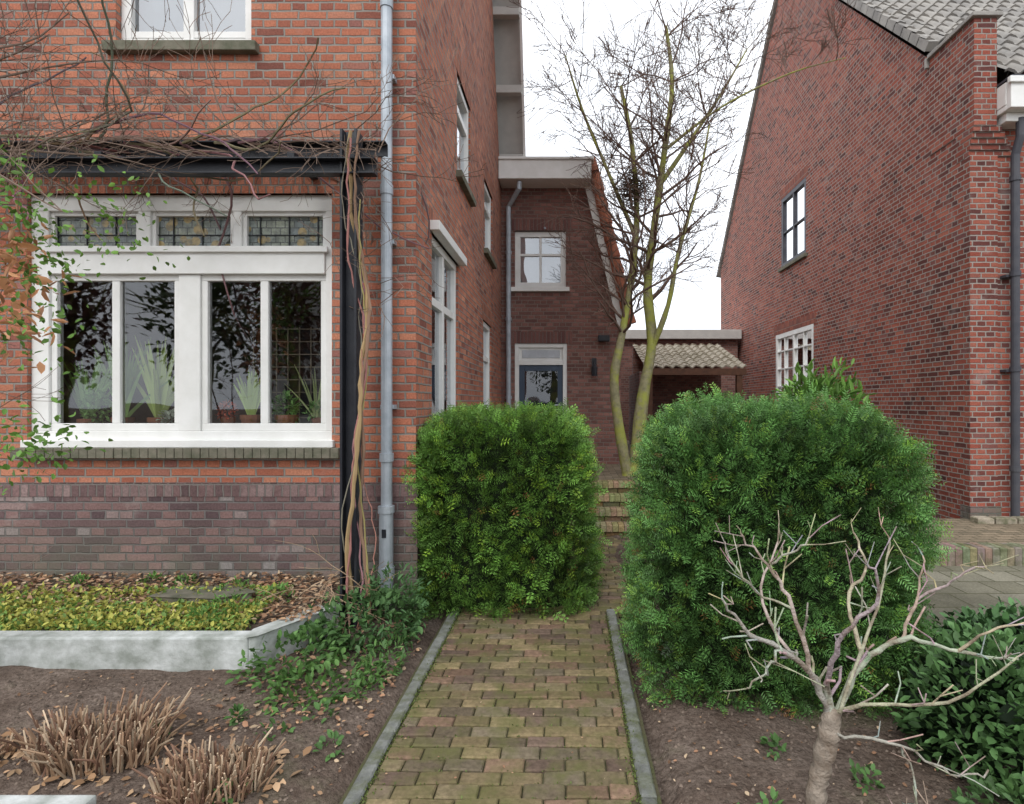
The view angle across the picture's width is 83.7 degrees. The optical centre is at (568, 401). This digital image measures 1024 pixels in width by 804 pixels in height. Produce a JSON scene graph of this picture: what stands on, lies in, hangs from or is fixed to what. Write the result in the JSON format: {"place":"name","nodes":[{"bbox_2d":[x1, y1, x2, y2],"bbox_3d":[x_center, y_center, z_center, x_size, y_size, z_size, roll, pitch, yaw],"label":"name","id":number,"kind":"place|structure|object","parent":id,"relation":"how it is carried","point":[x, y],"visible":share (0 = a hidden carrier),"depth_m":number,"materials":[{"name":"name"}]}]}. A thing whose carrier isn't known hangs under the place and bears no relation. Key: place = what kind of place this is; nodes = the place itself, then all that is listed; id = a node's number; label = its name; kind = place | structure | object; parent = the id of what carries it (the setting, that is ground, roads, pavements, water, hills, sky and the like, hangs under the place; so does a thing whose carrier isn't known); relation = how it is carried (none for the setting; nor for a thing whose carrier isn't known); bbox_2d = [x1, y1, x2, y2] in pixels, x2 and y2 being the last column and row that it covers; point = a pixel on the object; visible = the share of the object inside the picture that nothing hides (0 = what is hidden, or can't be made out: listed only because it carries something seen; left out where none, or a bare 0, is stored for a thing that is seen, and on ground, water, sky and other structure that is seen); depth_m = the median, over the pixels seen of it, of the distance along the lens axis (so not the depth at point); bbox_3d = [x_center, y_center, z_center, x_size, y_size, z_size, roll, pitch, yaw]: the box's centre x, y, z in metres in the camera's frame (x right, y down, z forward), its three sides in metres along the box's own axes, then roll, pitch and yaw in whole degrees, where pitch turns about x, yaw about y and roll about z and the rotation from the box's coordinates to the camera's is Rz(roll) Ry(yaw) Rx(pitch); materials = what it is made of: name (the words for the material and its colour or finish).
{"place":"outdoors","nodes":[
{"label":"outdoors","id":0,"kind":"place"},
{"bbox_2d":[0,729,28,758],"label":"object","id":1,"kind":"structure","parent":0,"point":[6,751],"depth_m":2.47,"materials":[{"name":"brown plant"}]},
{"bbox_2d":[0,682,207,795],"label":"cut back grass","id":2,"kind":"structure","parent":0,"point":[52,752],"depth_m":2.45,"materials":[{"name":"brown plant"}]},
{"bbox_2d":[130,727,311,803],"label":"cut back grass","id":3,"kind":"structure","parent":0,"point":[176,782],"depth_m":2.24,"materials":[{"name":"brown plant"}]},
{"bbox_2d":[339,536,661,803],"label":"brick path","id":4,"kind":"structure","parent":0,"point":[605,740],"depth_m":2.76,"materials":[{"name":"brick"}]},
{"bbox_2d":[370,584,620,799],"bbox_3d":[-0.264,1.532,3.605,1.073,0.026,4.801,0,0,0],"label":"path debris","id":5,"kind":"object","parent":4,"relation":"on","point":[483,704],"visible":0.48,"depth_m":2.87,"materials":[{"name":"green plant"}]},
{"bbox_2d":[354,614,649,803],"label":"path moss","id":6,"kind":"object","parent":4,"relation":"on","point":[427,675],"visible":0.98,"depth_m":2.79,"materials":[{"name":"green plant"}]},
{"bbox_2d":[0,521,1019,803],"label":"ground","id":7,"kind":"structure","parent":0,"point":[302,783],"depth_m":2.64,"materials":[{"name":"soil"}]},
{"bbox_2d":[0,795,95,803],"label":"concrete kerb","id":8,"kind":"structure","parent":7,"relation":"on","point":[47,799],"depth_m":2.12,"materials":[{"name":"grey concrete"}]},
{"bbox_2d":[0,0,239,581],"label":"border shrub","id":9,"kind":"object","parent":7,"relation":"on","point":[6,256],"visible":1,"depth_m":3.03,"materials":[{"name":"green plant"}]},
{"bbox_2d":[0,576,376,671],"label":"planter bed","id":10,"kind":"object","parent":7,"relation":"on","point":[177,651],"visible":0.3,"depth_m":3.26,"materials":[{"name":"concrete"}]},
{"bbox_2d":[0,581,286,630],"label":"creeping groundcover","id":11,"kind":"object","parent":10,"relation":"on","point":[109,621],"visible":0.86,"depth_m":3.56,"materials":[{"name":"green plant"}]},
{"bbox_2d":[0,570,339,622],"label":"fallen leaves","id":12,"kind":"object","parent":10,"relation":"on","point":[41,577],"visible":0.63,"depth_m":3.98,"materials":[{"name":"brown plant"}]},
{"bbox_2d":[57,570,297,630],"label":"bed weeds","id":13,"kind":"object","parent":10,"relation":"on","point":[82,578],"visible":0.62,"depth_m":3.80,"materials":[{"name":"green plant"}]},
{"bbox_2d":[147,585,255,608],"bbox_3d":[-2.431,1.312,3.825,0.675,0.075,0.281,0,0,0],"label":"stepping stone","id":14,"kind":"object","parent":10,"relation":"on","point":[171,595],"visible":0.56,"depth_m":3.79,"materials":[{"name":"grey stone"}]},
{"bbox_2d":[4,668,383,801],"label":"fallen leaves","id":15,"kind":"object","parent":7,"relation":"on","point":[233,734],"visible":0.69,"depth_m":2.69,"materials":[{"name":"brown plant"}]},
{"bbox_2d":[0,128,387,627],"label":"steel pergola","id":16,"kind":"object","parent":7,"relation":"on","point":[350,294],"visible":0.63,"depth_m":3.86,"materials":[{"name":"black paint"}]},
{"bbox_2d":[0,487,437,611],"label":"plinth","id":17,"kind":"structure","parent":7,"relation":"on","point":[229,536],"depth_m":4.18,"materials":[{"name":"brick"}]},
{"bbox_2d":[0,471,438,496],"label":"plinth rowlock course","id":18,"kind":"object","parent":17,"relation":"on","point":[176,489],"visible":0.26,"depth_m":4.18,"materials":[{"name":"brick"}]},
{"bbox_2d":[0,0,485,653],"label":"wisteria vine","id":19,"kind":"object","parent":7,"relation":"on","point":[146,146],"visible":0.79,"depth_m":3.84,"materials":[{"name":"brown plant"}]},
{"bbox_2d":[0,0,500,481],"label":"brick walls","id":20,"kind":"structure","parent":7,"relation":"on","point":[347,33],"depth_m":4.20,"materials":[{"name":"red brick"}]},
{"bbox_2d":[10,447,339,458],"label":"front brick sill","id":21,"kind":"structure","parent":20,"relation":"attached to","point":[227,453],"depth_m":4.13,"materials":[{"name":"brick"}]},
{"bbox_2d":[20,195,334,447],"bbox_3d":[-2.875,-0.603,4.247,2.290,1.875,0.165,0,0,0],"label":"front window frame","id":22,"kind":"object","parent":20,"relation":"attached to","point":[202,269],"visible":0.9,"depth_m":4.23,"materials":[{"name":"white paint"}]},
{"bbox_2d":[57,217,322,245],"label":"lead bars","id":23,"kind":"object","parent":22,"relation":"attached to","point":[260,235],"visible":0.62,"depth_m":4.27,"materials":[{"name":"black metal"}]},
{"bbox_2d":[59,217,322,245],"bbox_3d":[-2.875,-1.280,4.280,2.250,0.320,0.001,0,0,0],"label":"leaded glass","id":24,"kind":"object","parent":22,"relation":"in","point":[269,226],"visible":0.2,"depth_m":4.28,"materials":[{"name":"clear glass"}]},
{"bbox_2d":[101,40,258,54],"bbox_3d":[-2.845,-2.602,4.195,1.121,0.073,0.110,0,0,0],"label":"window sill","id":25,"kind":"structure","parent":20,"relation":"attached to","point":[235,47],"depth_m":4.14,"materials":[{"name":"grey stone"}]},
{"bbox_2d":[121,0,250,39],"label":"window frame","id":26,"kind":"object","parent":20,"relation":"attached to","point":[191,8],"visible":0.3,"depth_m":4.26,"materials":[{"name":"white wood"}]},
{"bbox_2d":[138,0,244,31],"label":"curtain","id":27,"kind":"object","parent":26,"relation":"hanging from","point":[152,13],"depth_m":4.40,"materials":[{"name":"white fabric"}]},
{"bbox_2d":[64,282,320,422],"bbox_3d":[-5.085,-0.300,5.775,7.630,3.100,2.850,0,0,0],"label":"room","id":28,"kind":"object","parent":20,"relation":"attached to","point":[149,310],"depth_m":7.20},
{"bbox_2d":[252,327,320,422],"bbox_3d":[-2.445,-0.150,4.950,0.610,1.000,0.020,0,0,0],"label":"indoor trellis","id":29,"kind":"object","parent":28,"relation":"attached to","point":[288,354],"visible":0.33,"depth_m":4.95,"materials":[{"name":"wood"}]},
{"bbox_2d":[13,48,492,326],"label":"soldier course lintels","id":30,"kind":"object","parent":20,"relation":"attached to","point":[264,184],"visible":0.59,"depth_m":4.20,"materials":[{"name":"brick"}]},
{"bbox_2d":[378,0,396,587],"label":"drainpipe","id":31,"kind":"object","parent":20,"relation":"attached to","point":[386,509],"visible":0.91,"depth_m":4.08,"materials":[{"name":"metal"}]},
{"bbox_2d":[432,236,455,415],"bbox_3d":[-1.185,-0.500,5.245,0.070,1.800,1.110,0,0,0],"label":"window frame","id":32,"kind":"object","parent":20,"relation":"attached to","point":[439,306],"visible":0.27,"depth_m":5.25,"materials":[{"name":"white wood"}]},
{"bbox_2d":[432,250,450,418],"bbox_3d":[-1.192,-0.500,5.245,0.001,1.800,1.110,0,0,0],"label":"window pane","id":33,"kind":"object","parent":32,"relation":"in","point":[435,339],"visible":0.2,"depth_m":5.20,"materials":[{"name":"clear glass"}]},
{"bbox_2d":[430,220,466,265],"bbox_3d":[-1.105,-1.440,5.245,0.110,0.080,1.250,0,0,0],"label":"window hood","id":34,"kind":"object","parent":20,"relation":"attached to","point":[438,230],"depth_m":5.05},
{"bbox_2d":[457,78,467,181],"bbox_3d":[-1.185,-2.840,6.135,0.070,1.020,0.770,0,0,0],"label":"window frame","id":35,"kind":"object","parent":20,"relation":"attached to","point":[463,126],"visible":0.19,"depth_m":6.40,"materials":[{"name":"white wood"}]},
{"bbox_2d":[457,95,463,172],"bbox_3d":[-1.192,-2.840,6.135,0.001,1.020,0.770,0,0,0],"label":"window pane","id":36,"kind":"object","parent":35,"relation":"in","point":[460,142],"visible":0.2,"depth_m":6.26,"materials":[{"name":"glass"}]},
{"bbox_2d":[456,169,475,206],"bbox_3d":[-1.125,-2.292,6.135,0.110,0.073,0.890,0,0,0],"label":"window sill","id":37,"kind":"structure","parent":20,"relation":"attached to","point":[466,189],"depth_m":6.04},
{"bbox_2d":[483,321,489,410],"bbox_3d":[-1.185,-0.270,7.885,0.070,1.640,0.770,0,0,0],"label":"window frame","id":38,"kind":"object","parent":20,"relation":"attached to","point":[486,328],"visible":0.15,"depth_m":8.20,"materials":[{"name":"white wood"}]},
{"bbox_2d":[483,329,485,404],"bbox_3d":[-1.192,-0.270,7.885,0.001,1.640,0.770,0,0,0],"label":"window pane","id":39,"kind":"object","parent":38,"relation":"in","point":[484,366],"depth_m":8.04,"materials":[{"name":"glass"}]},
{"bbox_2d":[484,182,490,251],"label":"window frame","id":40,"kind":"object","parent":20,"relation":"attached to","point":[487,210],"visible":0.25,"depth_m":8.33,"materials":[{"name":"white wood"}]},
{"bbox_2d":[484,195,486,247],"bbox_3d":[-1.192,-2.525,8.000,0.001,0.950,0.800,0,0,0],"label":"window pane","id":41,"kind":"object","parent":40,"relation":"in","point":[485,229],"visible":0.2,"depth_m":8.13,"materials":[{"name":"clear glass"}]},
{"bbox_2d":[484,248,496,268],"bbox_3d":[-1.125,-2.011,8.000,0.110,0.073,0.920,0,0,0],"label":"window sill","id":42,"kind":"structure","parent":20,"relation":"attached to","point":[489,257],"depth_m":7.87,"materials":[{"name":"grey concrete"}]},
{"bbox_2d":[493,7,522,155],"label":"verge brackets","id":43,"kind":"object","parent":20,"relation":"attached to","point":[504,13],"visible":0.71,"depth_m":8.55,"materials":[{"name":"paint"}]},
{"bbox_2d":[492,0,525,153],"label":"roof slab","id":44,"kind":"structure","parent":20,"relation":"on","point":[508,66],"depth_m":8.93,"materials":[{"name":"paint"}]},
{"bbox_2d":[519,0,525,155],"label":"bargeboard","id":45,"kind":"object","parent":44,"relation":"attached to","point":[522,77],"visible":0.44,"depth_m":8.84,"materials":[{"name":"white paint"}]},
{"bbox_2d":[185,615,426,742],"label":"fallen leaves","id":46,"kind":"object","parent":7,"relation":"on","point":[245,723],"visible":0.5,"depth_m":2.90,"materials":[{"name":"brown plant"}]},
{"bbox_2d":[400,397,611,621],"bbox_3d":[-0.496,0.787,4.649,1.723,1.659,1.473,0,0,0],"label":"yew hedge","id":47,"kind":"object","parent":7,"relation":"on","point":[502,518],"visible":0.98,"depth_m":4.20,"materials":[{"name":"green plant"}]},
{"bbox_2d":[0,623,1022,803],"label":"soil crumbs","id":48,"kind":"object","parent":7,"relation":"on","point":[654,762],"visible":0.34,"depth_m":2.64,"materials":[{"name":"brown soil"}]},
{"bbox_2d":[140,561,885,803],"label":"ivy groundcover","id":49,"kind":"object","parent":7,"relation":"on","point":[386,597],"visible":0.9,"depth_m":3.29,"materials":[{"name":"green plant"}]},
{"bbox_2d":[570,479,644,535],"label":"brick steps","id":50,"kind":"structure","parent":7,"relation":"on","point":[611,500],"depth_m":7.02,"materials":[{"name":"brown brick"}]},
{"bbox_2d":[613,379,962,722],"bbox_3d":[1.203,0.735,3.433,1.854,1.736,1.517,0,0,0],"label":"yew hedge","id":51,"kind":"object","parent":7,"relation":"on","point":[799,463],"visible":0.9,"depth_m":2.94,"materials":[{"name":"green plant"}]},
{"bbox_2d":[652,672,971,802],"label":"fallen leaves","id":52,"kind":"object","parent":7,"relation":"on","point":[794,795],"visible":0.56,"depth_m":2.47,"materials":[{"name":"brown plant"}]},
{"bbox_2d":[708,507,1023,803],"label":"pruned fig shrub","id":53,"kind":"object","parent":7,"relation":"on","point":[826,743],"visible":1,"depth_m":2.11,"materials":[{"name":"beige plant"}]},
{"bbox_2d":[721,0,1023,517],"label":"brick walls","id":54,"kind":"structure","parent":7,"relation":"on","point":[896,284],"depth_m":8.19,"materials":[{"name":"red brick"}]},
{"bbox_2d":[778,253,806,272],"bbox_3d":[4.695,-2.912,11.935,0.110,0.073,1.430,0,0,0],"label":"window sill","id":55,"kind":"structure","parent":54,"relation":"attached to","point":[793,262],"depth_m":11.81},
{"bbox_2d":[781,177,805,266],"bbox_3d":[4.740,-3.710,11.935,0.080,1.520,1.310,0,0,0],"label":"window frame","id":56,"kind":"object","parent":54,"relation":"attached to","point":[792,192],"visible":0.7,"depth_m":11.92,"materials":[{"name":"grey wood"}]},
{"bbox_2d":[785,186,803,261],"bbox_3d":[4.748,-3.710,11.935,0.001,1.520,1.310,0,0,0],"label":"window pane","id":57,"kind":"object","parent":56,"relation":"in","point":[789,224],"visible":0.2,"depth_m":11.87,"materials":[{"name":"glass"}]},
{"bbox_2d":[776,323,813,401],"bbox_3d":[4.740,-0.730,11.930,0.080,1.560,2.000,0,0,0],"label":"window frame","id":58,"kind":"object","parent":54,"relation":"attached to","point":[803,330],"visible":0.52,"depth_m":11.89,"materials":[{"name":"white wood"}]},
{"bbox_2d":[779,330,810,398],"bbox_3d":[4.748,-0.730,11.930,0.001,1.560,2.000,0,0,0],"label":"window pane","id":59,"kind":"object","parent":58,"relation":"in","point":[789,354],"visible":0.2,"depth_m":12.13,"materials":[{"name":"clear glass"}]},
{"bbox_2d":[774,165,815,335],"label":"lintels","id":60,"kind":"object","parent":54,"relation":"attached to","point":[809,319],"visible":1,"depth_m":11.79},
{"bbox_2d":[717,0,939,274],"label":"verge tiles","id":61,"kind":"object","parent":54,"relation":"attached to","point":[916,40],"visible":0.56,"depth_m":9.03,"materials":[{"name":"grey tile"}]},
{"bbox_2d":[716,0,1023,277],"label":"roof back slope","id":62,"kind":"structure","parent":54,"relation":"on","point":[1002,74],"depth_m":13.54,"materials":[{"name":"grey tile"}]},
{"bbox_2d":[879,0,1023,73],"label":"roof front slope","id":63,"kind":"structure","parent":54,"relation":"attached to","point":[1010,32],"depth_m":8.31,"materials":[{"name":"grey tile"}]},
{"bbox_2d":[859,0,945,40],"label":"roof front slope edge","id":64,"kind":"object","parent":63,"relation":"attached to","point":[908,20],"visible":0.96,"depth_m":8.10,"materials":[{"name":"grey tile"}]},
{"bbox_2d":[924,11,1002,69],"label":"coping tiles","id":65,"kind":"object","parent":54,"relation":"attached to","point":[957,29],"visible":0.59,"depth_m":6.77,"materials":[{"name":"grey tile"}]},
{"bbox_2d":[997,75,1023,128],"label":"white box gutter","id":66,"kind":"object","parent":54,"relation":"attached to","point":[1010,101],"visible":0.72,"depth_m":6.46,"materials":[{"name":"paint"}]},
{"bbox_2d":[997,74,1023,87],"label":"gutter lining","id":67,"kind":"object","parent":66,"relation":"on","point":[1001,83],"visible":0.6,"depth_m":6.48,"materials":[{"name":"grey metal"}]},
{"bbox_2d":[1000,116,1023,516],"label":"drainpipe","id":68,"kind":"object","parent":54,"relation":"attached to","point":[1013,276],"visible":0.93,"depth_m":6.53,"materials":[{"name":"grey metal"}]},
{"bbox_2d":[887,542,1023,565],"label":"pavement kerb","id":69,"kind":"structure","parent":7,"relation":"on","point":[991,553],"depth_m":5.26,"materials":[{"name":"stone"}]},
{"bbox_2d":[891,621,1023,800],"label":"evergreen shrub","id":70,"kind":"object","parent":7,"relation":"on","point":[997,735],"visible":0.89,"depth_m":2.38,"materials":[{"name":"green plant"}]},
{"bbox_2d":[920,596,1023,685],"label":"evergreen shrub","id":71,"kind":"object","parent":7,"relation":"on","point":[990,618],"visible":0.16,"depth_m":3.09,"materials":[{"name":"green plant"}]},
{"bbox_2d":[960,504,1000,519],"bbox_3d":[4.860,1.385,6.715,0.360,0.330,0.170,0,0,0],"label":"corner base","id":72,"kind":"object","parent":7,"relation":"on","point":[966,512],"visible":0.36,"depth_m":6.63,"materials":[{"name":"concrete"}]},
{"bbox_2d":[948,760,1023,803],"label":"holly shrub","id":73,"kind":"object","parent":7,"relation":"on","point":[1009,792],"visible":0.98,"depth_m":2.10,"materials":[{"name":"green plant"}]},
{"bbox_2d":[522,0,773,329],"label":"sky","id":74,"kind":"structure","parent":0,"point":[692,307],"materials":[{"name":"white"}]},
{"bbox_2d":[572,440,922,513],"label":"terrace pavement","id":75,"kind":"structure","parent":0,"point":[611,471],"depth_m":8.23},
{"bbox_2d":[525,371,557,427],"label":"dark hall","id":76,"kind":"structure","parent":75,"relation":"on","point":[541,387],"depth_m":10.40,"materials":[{"name":"grey glass"}]},
{"bbox_2d":[501,188,620,463],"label":"annex walls","id":77,"kind":"structure","parent":75,"relation":"on","point":[588,394],"depth_m":9.50,"materials":[{"name":"brown brick"}]},
{"bbox_2d":[505,181,521,426],"bbox_3d":[-0.900,-1.260,9.307,0.102,4.580,0.404,0,0,-42],"label":"drainpipe","id":78,"kind":"object","parent":77,"relation":"attached to","point":[508,320],"visible":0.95,"depth_m":9.38,"materials":[{"name":"metal"}]},
{"bbox_2d":[511,287,568,291],"bbox_3d":[-0.477,-1.877,9.495,0.975,0.073,0.110,0,0,0],"label":"window sill","id":79,"kind":"structure","parent":77,"relation":"attached to","point":[539,289],"depth_m":9.44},
{"bbox_2d":[515,232,565,286],"bbox_3d":[-0.477,-2.388,9.585,0.855,0.945,0.070,0,0,0],"label":"window frame","id":80,"kind":"object","parent":77,"relation":"attached to","point":[518,254],"visible":0.88,"depth_m":9.55,"materials":[{"name":"white wood"}]},
{"bbox_2d":[521,238,560,282],"bbox_3d":[-0.477,-2.388,9.700,1.055,1.145,0.001,0,0,0],"label":"window pane","id":81,"kind":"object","parent":77,"relation":"hanging from","point":[551,269],"depth_m":9.70,"materials":[{"name":"clear glass"}]},
{"bbox_2d":[515,343,566,413],"bbox_3d":[-0.468,0.025,9.570,0.875,2.010,0.100,0,0,0],"label":"door frame","id":82,"kind":"object","parent":77,"relation":"attached to","point":[520,347],"visible":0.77,"depth_m":9.52,"materials":[{"name":"white wood"}]},
{"bbox_2d":[519,365,562,407],"bbox_3d":[-0.468,0.205,9.575,0.735,1.650,0.050,0,0,0],"label":"door","id":83,"kind":"structure","parent":82,"relation":"in","point":[524,368],"depth_m":9.55,"materials":[{"name":"wood"}]},
{"bbox_2d":[522,350,559,357],"bbox_3d":[-0.468,-0.805,9.552,0.635,0.130,0.013,0,0,0],"label":"transom panel","id":84,"kind":"object","parent":82,"relation":"attached to","point":[540,353],"visible":1,"depth_m":9.54,"materials":[{"name":"glass"}]},
{"bbox_2d":[511,219,571,342],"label":"lintels","id":85,"kind":"object","parent":77,"relation":"attached to","point":[534,337],"visible":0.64,"depth_m":9.50,"materials":[{"name":"brown brick"}]},
{"bbox_2d":[498,156,593,187],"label":"white fascia","id":86,"kind":"structure","parent":77,"relation":"attached to","point":[541,171],"depth_m":9.08,"materials":[{"name":"paint"}]},
{"bbox_2d":[591,358,597,375],"bbox_3d":[0.420,-0.580,9.422,0.110,0.300,0.155,0,0,0],"label":"wall lamp","id":87,"kind":"object","parent":77,"relation":"attached to","point":[594,367],"visible":1,"depth_m":9.37,"materials":[{"name":"black metal"}]},
{"bbox_2d":[585,185,621,325],"bbox_3d":[0.590,-2.470,9.470,0.703,2.470,0.140,0,0,0],"label":"white bargeboard","id":88,"kind":"object","parent":77,"relation":"attached to","point":[600,240],"visible":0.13,"depth_m":9.40,"materials":[{"name":"paint"}]},
{"bbox_2d":[598,335,609,341],"bbox_3d":[0.575,-1.055,9.420,0.190,0.110,0.160,0,0,0],"label":"security light","id":89,"kind":"object","parent":77,"relation":"attached to","point":[603,338],"visible":1,"depth_m":9.34,"materials":[{"name":"black metal"}]},
{"bbox_2d":[621,330,741,439],"bbox_3d":[2.975,-0.400,17.250,3.350,3.100,3.900,0,0,0],"label":"flat roof extension","id":90,"kind":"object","parent":75,"relation":"on","point":[727,340],"visible":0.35,"depth_m":15.50,"materials":[{"name":"grey brick"}]},
{"bbox_2d":[506,0,869,475],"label":"bare tree","id":91,"kind":"object","parent":75,"relation":"on","point":[646,270],"visible":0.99,"depth_m":7.91,"materials":[{"name":"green plant"}]},
{"bbox_2d":[602,158,665,219],"bbox_3d":[0.907,-3.030,7.963,0.889,0.929,1.000,0,0,0],"label":"bird nest","id":92,"kind":"object","parent":91,"relation":"on","point":[635,176],"visible":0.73,"depth_m":7.94,"materials":[{"name":"brown wood"}]},
{"bbox_2d":[629,343,746,444],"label":"garden shed","id":93,"kind":"structure","parent":75,"relation":"on","point":[678,368],"depth_m":13.47,"materials":[{"name":"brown wood"}]},
{"bbox_2d":[887,566,1023,653],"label":"yard pavement","id":94,"kind":"structure","parent":0,"point":[975,589],"depth_m":4.62,"materials":[{"name":"concrete"}]},
{"bbox_2d":[897,518,1023,542],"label":"side pavement","id":95,"kind":"structure","parent":0,"point":[964,530],"depth_m":5.99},
{"bbox_2d":[774,356,890,494],"bbox_3d":[2.771,0.577,6.208,1.632,2.139,1.483,0,0,0],"label":"laurel bush","id":96,"kind":"object","parent":95,"relation":"on","point":[835,389],"visible":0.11,"depth_m":6.02,"materials":[{"name":"green plant"}]},
{"bbox_2d":[970,516,1023,523],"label":"stone edging","id":97,"kind":"object","parent":95,"relation":"on","point":[997,519],"visible":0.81,"depth_m":6.42,"materials":[{"name":"beige stone"}]},
{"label":"mansard tiles","id":98,"kind":"object","parent":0,"visible":0},
{"bbox_2d":[591,157,635,324],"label":"verge ridge tiles","id":99,"kind":"object","parent":98,"relation":"on","point":[616,253],"visible":0.43,"depth_m":9.27,"materials":[{"name":"tile"}]},
{"bbox_3d":[-2.850,0.305,4.482,2.500,0.050,0.275,0,0,0],"label":"inner sill","id":100,"kind":"object","parent":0,"visible":0},
{"bbox_2d":[64,333,320,422],"bbox_3d":[-2.906,-0.128,4.443,2.330,0.817,0.199,0,0,0],"label":"snake plant","id":101,"kind":"object","parent":100,"relation":"on","point":[161,395],"visible":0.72,"depth_m":4.44,"materials":[{"name":"green plant"}]},
{"bbox_2d":[77,388,320,422],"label":"potted houseplants","id":102,"kind":"object","parent":100,"relation":"on","point":[285,395],"visible":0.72,"depth_m":4.40,"materials":[{"name":"green plant"}]}
]}

